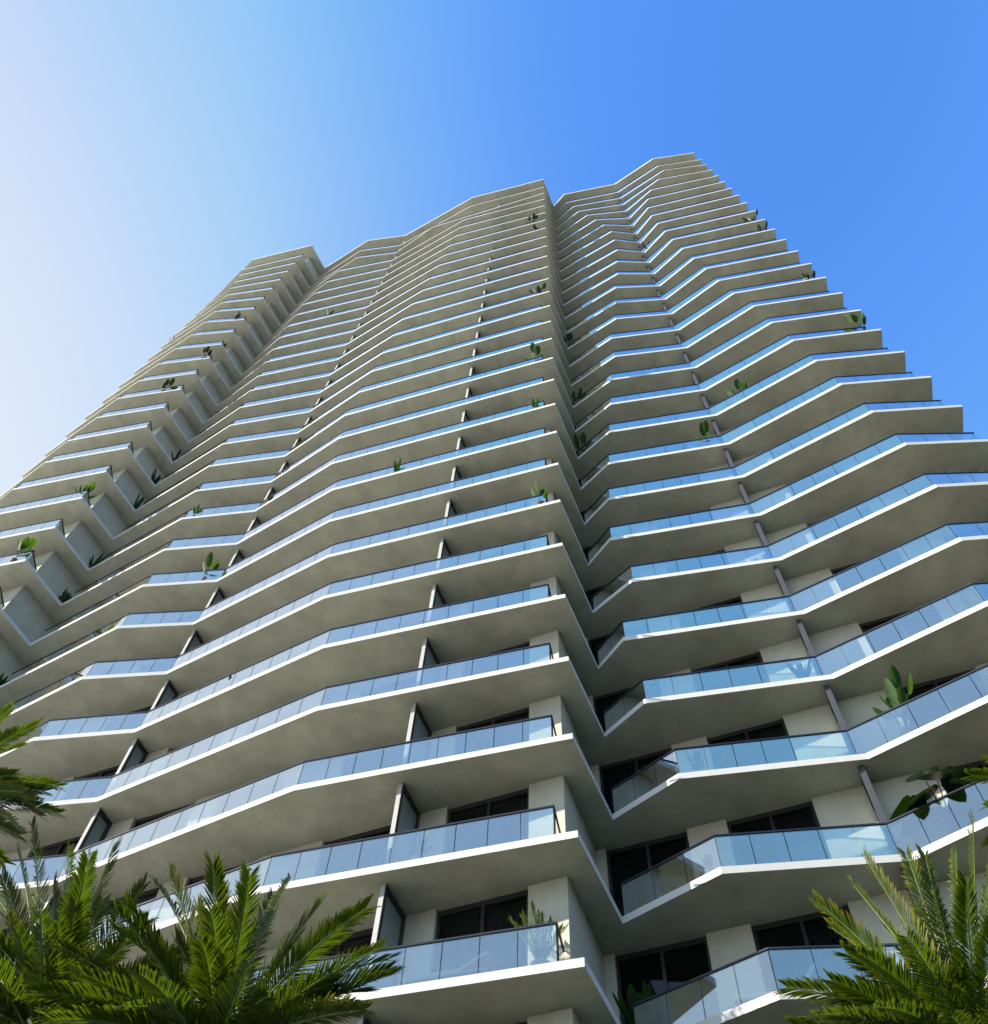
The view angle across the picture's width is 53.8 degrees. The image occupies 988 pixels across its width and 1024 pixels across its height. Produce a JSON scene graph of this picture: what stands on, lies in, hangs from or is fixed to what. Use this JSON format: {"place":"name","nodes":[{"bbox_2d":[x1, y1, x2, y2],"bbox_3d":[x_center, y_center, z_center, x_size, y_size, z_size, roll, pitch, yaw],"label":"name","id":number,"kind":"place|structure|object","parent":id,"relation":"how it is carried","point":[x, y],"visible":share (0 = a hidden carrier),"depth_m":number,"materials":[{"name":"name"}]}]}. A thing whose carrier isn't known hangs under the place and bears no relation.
{"place":"outdoors","nodes":[
{"label":"outdoors","id":0,"kind":"place"},
{"bbox_2d":[0,0,987,495],"label":"sky","id":1,"kind":"structure","parent":0,"point":[151,151],"materials":[{"name":"blue"}]},
{"label":"lawn","id":2,"kind":"structure","parent":0,"visible":0},
{"bbox_2d":[0,701,70,893],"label":"palm tree","id":3,"kind":"object","parent":2,"relation":"on","point":[14,788],"visible":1,"depth_m":14.22,"materials":[{"name":"green plant"}]},
{"bbox_2d":[0,816,199,1023],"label":"palm tree","id":4,"kind":"object","parent":2,"relation":"on","point":[75,922],"visible":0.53,"depth_m":11.91,"materials":[{"name":"green plant"}]},
{"bbox_2d":[11,849,407,1023],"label":"palm tree","id":5,"kind":"object","parent":2,"relation":"on","point":[220,984],"visible":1,"depth_m":10.62,"materials":[{"name":"green plant"}]},
{"bbox_2d":[0,153,987,1023],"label":"apartment tower","id":6,"kind":"structure","parent":2,"relation":"on","point":[480,665],"depth_m":33.23,"materials":[{"name":"paint"}]},
{"bbox_2d":[0,673,8,685],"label":"leafy plant","id":7,"kind":"object","parent":6,"relation":"on","point":[3,681],"visible":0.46,"depth_m":41.31,"materials":[{"name":"green plant"}]},
{"bbox_2d":[0,923,34,965],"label":"window","id":8,"kind":"structure","parent":6,"relation":"in","point":[4,930],"depth_m":27.74,"materials":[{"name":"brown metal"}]},
{"bbox_2d":[10,537,37,561],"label":"bird of paradise plant","id":9,"kind":"object","parent":6,"relation":"on","point":[28,542],"visible":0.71,"depth_m":46.30,"materials":[{"name":"green plant"}]},
{"bbox_2d":[15,836,81,882],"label":"window","id":10,"kind":"structure","parent":6,"relation":"in","point":[52,865],"depth_m":30.16,"materials":[{"name":"glass"}]},
{"bbox_2d":[57,587,71,603],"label":"leafy plant","id":11,"kind":"object","parent":6,"relation":"on","point":[64,597],"visible":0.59,"depth_m":46.94,"materials":[{"name":"green plant"}]},
{"bbox_2d":[74,482,95,498],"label":"bird of paradise plant","id":12,"kind":"object","parent":6,"relation":"on","point":[90,487],"visible":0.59,"depth_m":52.07,"materials":[{"name":"green plant"}]},
{"bbox_2d":[64,765,119,799],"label":"window","id":13,"kind":"structure","parent":6,"relation":"in","point":[94,788],"depth_m":33.07,"materials":[{"name":"blue glass"}]},
{"bbox_2d":[88,553,103,568],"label":"leafy plant","id":14,"kind":"object","parent":6,"relation":"on","point":[92,564],"visible":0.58,"depth_m":49.74,"materials":[{"name":"green plant"}]},
{"bbox_2d":[97,888,158,918],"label":"window","id":15,"kind":"structure","parent":6,"relation":"in","point":[147,895],"depth_m":26.93,"materials":[{"name":"black glass"}]},
{"bbox_2d":[104,705,152,730],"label":"window","id":16,"kind":"structure","parent":6,"relation":"in","point":[133,721],"depth_m":36.04,"materials":[{"name":"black glass"}]},
{"bbox_2d":[131,494,143,509],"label":"leafy plant","id":17,"kind":"object","parent":6,"relation":"on","point":[136,505],"visible":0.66,"depth_m":55.53,"materials":[{"name":"green plant"}]},
{"bbox_2d":[151,468,160,484],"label":"leafy plant","id":18,"kind":"object","parent":6,"relation":"on","point":[156,480],"visible":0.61,"depth_m":58.23,"materials":[{"name":"green plant"}]},
{"bbox_2d":[126,803,194,850],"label":"window","id":19,"kind":"structure","parent":6,"relation":"in","point":[139,822],"depth_m":29.95,"materials":[{"name":"black glass"}]},
{"bbox_2d":[160,378,174,391],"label":"bird of paradise plant","id":20,"kind":"object","parent":6,"relation":"on","point":[171,382],"visible":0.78,"depth_m":66.12,"materials":[{"name":"green plant"}]},
{"bbox_2d":[171,449,180,461],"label":"leafy plant","id":21,"kind":"object","parent":6,"relation":"on","point":[176,457],"visible":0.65,"depth_m":60.98,"materials":[{"name":"green plant"}]},
{"bbox_2d":[192,504,202,515],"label":"leafy plant","id":22,"kind":"object","parent":6,"relation":"on","point":[196,510],"visible":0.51,"depth_m":48.08,"materials":[{"name":"green plant"}]},
{"bbox_2d":[200,346,211,358],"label":"bird of paradise plant","id":23,"kind":"object","parent":6,"relation":"on","point":[206,350],"visible":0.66,"depth_m":71.73,"materials":[{"name":"green plant"}]},
{"bbox_2d":[201,552,218,579],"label":"bird of paradise plant","id":24,"kind":"object","parent":6,"relation":"on","point":[209,560],"visible":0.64,"depth_m":42.48,"materials":[{"name":"green plant"}]},
{"bbox_2d":[188,864,245,894],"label":"window","id":25,"kind":"structure","parent":6,"relation":"in","point":[194,880],"depth_m":26.59,"materials":[{"name":"black glass"}]},
{"bbox_2d":[290,928,372,994],"bbox_3d":[-3.642,10.687,21.577,2.189,2.985,0.100,-18,-65,12],"label":"window","id":26,"kind":"structure","parent":6,"relation":"in","point":[357,939],"depth_m":22.57,"materials":[{"name":"black glass"}]},
{"bbox_2d":[317,825,390,875],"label":"window","id":27,"kind":"structure","parent":6,"relation":"in","point":[343,858],"depth_m":25.18,"materials":[{"name":"black glass"}]},
{"bbox_2d":[342,744,404,775],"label":"window","id":28,"kind":"structure","parent":6,"relation":"in","point":[392,756],"depth_m":28.25,"materials":[{"name":"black glass"}]},
{"bbox_2d":[361,676,416,697],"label":"window","id":29,"kind":"structure","parent":6,"relation":"in","point":[410,682],"depth_m":31.21,"materials":[{"name":"blue glass"}]},
{"bbox_2d":[392,458,400,472],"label":"leafy plant","id":30,"kind":"object","parent":6,"relation":"on","point":[396,466],"visible":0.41,"depth_m":42.99,"materials":[{"name":"green plant"}]},
{"bbox_2d":[408,830,431,859],"bbox_3d":[-1.762,7.907,22.728,0.586,1.358,0.559,4,-62,0],"label":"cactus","id":31,"kind":"object","parent":6,"relation":"on","point":[418,854],"visible":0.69,"depth_m":22.82,"materials":[{"name":"green plant"}]},
{"bbox_2d":[400,950,495,984],"bbox_3d":[-0.881,9.371,19.466,1.900,0.681,0.620,-13,-64,9],"label":"sun lounger","id":32,"kind":"object","parent":6,"relation":"on","point":[483,963],"visible":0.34,"depth_m":19.34,"materials":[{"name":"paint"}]},
{"bbox_2d":[432,890,527,972],"bbox_3d":[-0.280,9.570,20.852,2.244,2.985,0.100,-18,-65,12],"label":"window","id":33,"kind":"structure","parent":6,"relation":"in","point":[507,950],"depth_m":21.45,"materials":[{"name":"glass"}]},
{"bbox_2d":[444,788,528,853],"bbox_3d":[-0.164,8.082,23.684,2.244,2.985,0.100,-18,-65,12],"label":"window","id":34,"kind":"structure","parent":6,"relation":"in","point":[511,828],"depth_m":24.28,"materials":[{"name":"glass"}]},
{"bbox_2d":[455,707,528,754],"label":"window","id":35,"kind":"structure","parent":6,"relation":"in","point":[519,732],"depth_m":27.25,"materials":[{"name":"blue glass"}]},
{"bbox_2d":[463,641,529,676],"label":"window","id":36,"kind":"structure","parent":6,"relation":"in","point":[517,658],"depth_m":30.22,"materials":[{"name":"blue glass"}]},
{"bbox_2d":[525,213,537,223],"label":"bird of paradise plant","id":37,"kind":"object","parent":6,"relation":"on","point":[534,216],"visible":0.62,"depth_m":82.33,"materials":[{"name":"green plant"}]},
{"bbox_2d":[524,342,542,361],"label":"bird of paradise plant","id":38,"kind":"object","parent":6,"relation":"on","point":[535,348],"visible":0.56,"depth_m":51.01,"materials":[{"name":"green plant"}]},
{"bbox_2d":[528,398,545,408],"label":"leafy plant","id":39,"kind":"object","parent":6,"relation":"on","point":[534,403],"visible":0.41,"depth_m":44.85,"materials":[{"name":"green plant"}]},
{"bbox_2d":[529,283,545,293],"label":"bird of paradise plant","id":40,"kind":"object","parent":6,"relation":"on","point":[542,287],"visible":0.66,"depth_m":62.33,"materials":[{"name":"green plant"}]},
{"bbox_2d":[508,899,568,964],"bbox_3d":[0.927,8.857,19.647,1.143,1.618,1.126,-33,-68,18],"label":"potted palm","id":41,"kind":"object","parent":6,"relation":"on","point":[538,950],"visible":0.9,"depth_m":19.68,"materials":[{"name":"plant"}]},
{"bbox_2d":[531,479,547,504],"bbox_3d":[1.709,-0.599,36.493,0.643,1.871,1.021,4,-62,0],"label":"bird of paradise plant","id":42,"kind":"object","parent":6,"relation":"on","point":[543,491],"visible":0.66,"depth_m":36.58,"materials":[{"name":"green plant"}]},
{"bbox_2d":[563,332,573,347],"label":"bird of paradise plant","id":43,"kind":"object","parent":6,"relation":"on","point":[569,336],"visible":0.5,"depth_m":60.43,"materials":[{"name":"green plant"}]},
{"bbox_2d":[572,388,581,405],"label":"bird of paradise plant","id":44,"kind":"object","parent":6,"relation":"on","point":[579,393],"visible":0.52,"depth_m":51.87,"materials":[{"name":"green plant"}]},
{"bbox_2d":[573,432,585,456],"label":"bird of paradise plant","id":45,"kind":"object","parent":6,"relation":"on","point":[582,439],"visible":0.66,"depth_m":46.18,"materials":[{"name":"green plant"}]},
{"bbox_2d":[582,545,599,562],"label":"window","id":46,"kind":"structure","parent":6,"relation":"in","point":[585,550],"depth_m":39.58,"materials":[{"name":"black glass"}]},
{"bbox_2d":[584,578,632,609],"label":"window","id":47,"kind":"structure","parent":6,"relation":"in","point":[589,593],"depth_m":36.74,"materials":[{"name":"black glass"}]},
{"bbox_2d":[588,623,649,664],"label":"window","id":48,"kind":"structure","parent":6,"relation":"in","point":[594,643],"depth_m":33.73,"materials":[{"name":"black glass"}]},
{"bbox_2d":[593,680,661,732],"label":"window","id":49,"kind":"structure","parent":6,"relation":"in","point":[652,689],"depth_m":30.86,"materials":[{"name":"black glass"}]},
{"bbox_2d":[612,980,655,1023],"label":"bird of paradise plant","id":50,"kind":"object","parent":6,"relation":"on","point":[633,997],"visible":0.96,"depth_m":20.87,"materials":[{"name":"green plant"}]},
{"bbox_2d":[599,748,675,813],"bbox_3d":[4.071,7.866,27.013,2.200,2.985,0.100,-18,-64,11],"label":"window","id":51,"kind":"structure","parent":6,"relation":"in","point":[611,775],"depth_m":27.64,"materials":[{"name":"black glass"}]},
{"bbox_2d":[606,832,695,915],"bbox_3d":[3.954,9.353,24.182,2.200,2.985,0.100,-18,-64,11],"label":"window","id":52,"kind":"structure","parent":6,"relation":"in","point":[624,863],"depth_m":24.67,"materials":[{"name":"black glass"}]},
{"bbox_2d":[615,937,719,1023],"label":"window","id":53,"kind":"structure","parent":6,"relation":"in","point":[665,967],"depth_m":21.92,"materials":[{"name":"black glass"}]},
{"bbox_2d":[685,749,704,771],"bbox_3d":[5.338,6.730,25.450,0.476,1.383,0.585,-10,-63,7],"label":"bird of paradise plant","id":54,"kind":"object","parent":6,"relation":"on","point":[697,759],"visible":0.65,"depth_m":25.61,"materials":[{"name":"green plant"}]},
{"bbox_2d":[676,549,724,571],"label":"window","id":55,"kind":"structure","parent":6,"relation":"in","point":[723,550],"depth_m":35.93,"materials":[{"name":"black glass"}]},
{"bbox_2d":[695,420,708,438],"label":"bird of paradise plant","id":56,"kind":"object","parent":6,"relation":"on","point":[704,428],"visible":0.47,"depth_m":42.40,"materials":[{"name":"green plant"}]},
{"bbox_2d":[695,853,714,876],"bbox_3d":[4.954,8.321,22.499,0.428,1.055,0.443,35,-66,-15],"label":"bird of paradise plant","id":57,"kind":"object","parent":6,"relation":"on","point":[708,862],"visible":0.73,"depth_m":22.61,"materials":[{"name":"green plant"}]},
{"bbox_2d":[678,596,747,627],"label":"window","id":58,"kind":"structure","parent":6,"relation":"in","point":[738,612],"depth_m":32.86,"materials":[{"name":"blue glass"}]},
{"bbox_2d":[691,652,769,691],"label":"window","id":59,"kind":"structure","parent":6,"relation":"in","point":[744,676],"depth_m":29.95,"materials":[{"name":"blue glass"}]},
{"bbox_2d":[727,379,746,395],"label":"bird of paradise plant","id":60,"kind":"object","parent":6,"relation":"on","point":[739,385],"visible":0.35,"depth_m":45.00,"materials":[{"name":"green plant"}]},
{"bbox_2d":[742,209,757,221],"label":"bird of paradise plant","id":61,"kind":"object","parent":6,"relation":"on","point":[745,219],"visible":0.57,"depth_m":69.15,"materials":[{"name":"green plant"}]},
{"bbox_2d":[707,719,797,768],"bbox_3d":[7.095,6.894,26.379,2.200,2.985,0.100,-18,-64,11],"label":"window","id":62,"kind":"structure","parent":6,"relation":"in","point":[775,751],"depth_m":27.02,"materials":[{"name":"blue glass"}]},
{"bbox_2d":[757,220,767,229],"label":"bird of paradise plant","id":63,"kind":"object","parent":6,"relation":"on","point":[759,226],"visible":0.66,"depth_m":66.19,"materials":[{"name":"green plant"}]},
{"bbox_2d":[734,963,818,1006],"bbox_3d":[5.766,9.667,19.459,1.900,0.876,0.620,-11,-63,8],"label":"sun lounger","id":64,"kind":"object","parent":6,"relation":"on","point":[812,973],"visible":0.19,"depth_m":19.32,"materials":[{"name":"paint"}]},
{"bbox_2d":[727,801,831,864],"bbox_3d":[6.979,8.381,23.548,2.200,2.985,0.100,-18,-64,11],"label":"window","id":65,"kind":"structure","parent":6,"relation":"in","point":[802,845],"depth_m":24.11,"materials":[{"name":"blue glass"}]},
{"bbox_2d":[787,655,812,678],"bbox_3d":[8.851,4.659,27.784,0.719,1.292,0.597,-14,-64,9],"label":"leafy plant","id":66,"kind":"object","parent":6,"relation":"on","point":[802,672],"visible":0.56,"depth_m":27.78,"materials":[{"name":"green plant"}]},
{"bbox_2d":[802,270,815,277],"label":"bird of paradise plant","id":67,"kind":"object","parent":6,"relation":"on","point":[808,275],"visible":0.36,"depth_m":54.64,"materials":[{"name":"green plant"}]},
{"bbox_2d":[751,905,874,991],"bbox_3d":[6.863,9.868,20.717,2.200,2.985,0.100,-18,-64,11],"label":"window","id":68,"kind":"structure","parent":6,"relation":"in","point":[812,929],"depth_m":21.36,"materials":[{"name":"glass"}]},
{"bbox_2d":[807,506,872,539],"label":"window","id":69,"kind":"structure","parent":6,"relation":"in","point":[824,528],"depth_m":34.81,"materials":[{"name":"blue glass"}]},
{"bbox_2d":[844,312,865,331],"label":"bird of paradise plant","id":70,"kind":"object","parent":6,"relation":"on","point":[851,319],"visible":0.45,"depth_m":46.53,"materials":[{"name":"green plant"}]},
{"bbox_2d":[830,551,904,591],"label":"window","id":71,"kind":"structure","parent":6,"relation":"in","point":[872,568],"depth_m":31.87,"materials":[{"name":"blue glass"}]},
{"bbox_2d":[872,664,917,735],"bbox_3d":[10.407,4.983,24.906,0.827,2.412,1.093,28,-65,-12],"label":"bird of paradise plant","id":72,"kind":"object","parent":6,"relation":"on","point":[895,692],"visible":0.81,"depth_m":25.02,"materials":[{"name":"green plant"}]},
{"bbox_2d":[859,604,942,653],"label":"window","id":73,"kind":"structure","parent":6,"relation":"in","point":[886,636],"depth_m":28.95,"materials":[{"name":"blue glass"}]},
{"bbox_2d":[889,766,987,836],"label":"elephant ear plant","id":74,"kind":"object","parent":6,"relation":"on","point":[960,803],"visible":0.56,"depth_m":22.33,"materials":[{"name":"green plant"}]},
{"bbox_2d":[903,669,987,727],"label":"window","id":75,"kind":"structure","parent":6,"relation":"in","point":[952,697],"depth_m":26.00,"materials":[{"name":"blue glass"}]},
{"bbox_2d":[935,760,987,827],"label":"window","id":76,"kind":"structure","parent":6,"relation":"in","point":[978,764],"depth_m":23.70,"materials":[{"name":"black glass"}]},
{"bbox_2d":[943,528,980,542],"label":"window","id":77,"kind":"structure","parent":6,"relation":"in","point":[947,539],"depth_m":31.66,"materials":[{"name":"blue glass"}]},
{"bbox_2d":[960,577,984,608],"bbox_3d":[13.408,2.483,26.601,0.944,1.551,1.106,4,-62,0],"label":"potted palm","id":78,"kind":"object","parent":6,"relation":"on","point":[976,596],"visible":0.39,"depth_m":26.88,"materials":[{"name":"plant"}]},
{"bbox_2d":[975,673,987,691],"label":"bird of paradise plant","id":79,"kind":"object","parent":6,"relation":"on","point":[983,687],"visible":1,"depth_m":24.36,"materials":[{"name":"green plant"}]},
{"bbox_2d":[772,807,987,1023],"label":"palm tree","id":80,"kind":"object","parent":2,"relation":"on","point":[950,995],"visible":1,"depth_m":10.78,"materials":[{"name":"green plant"}]},
{"bbox_2d":[961,754,987,846],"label":"palm tree","id":81,"kind":"object","parent":2,"relation":"on","point":[976,774],"visible":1,"depth_m":15.66,"materials":[{"name":"green plant"}]}
]}

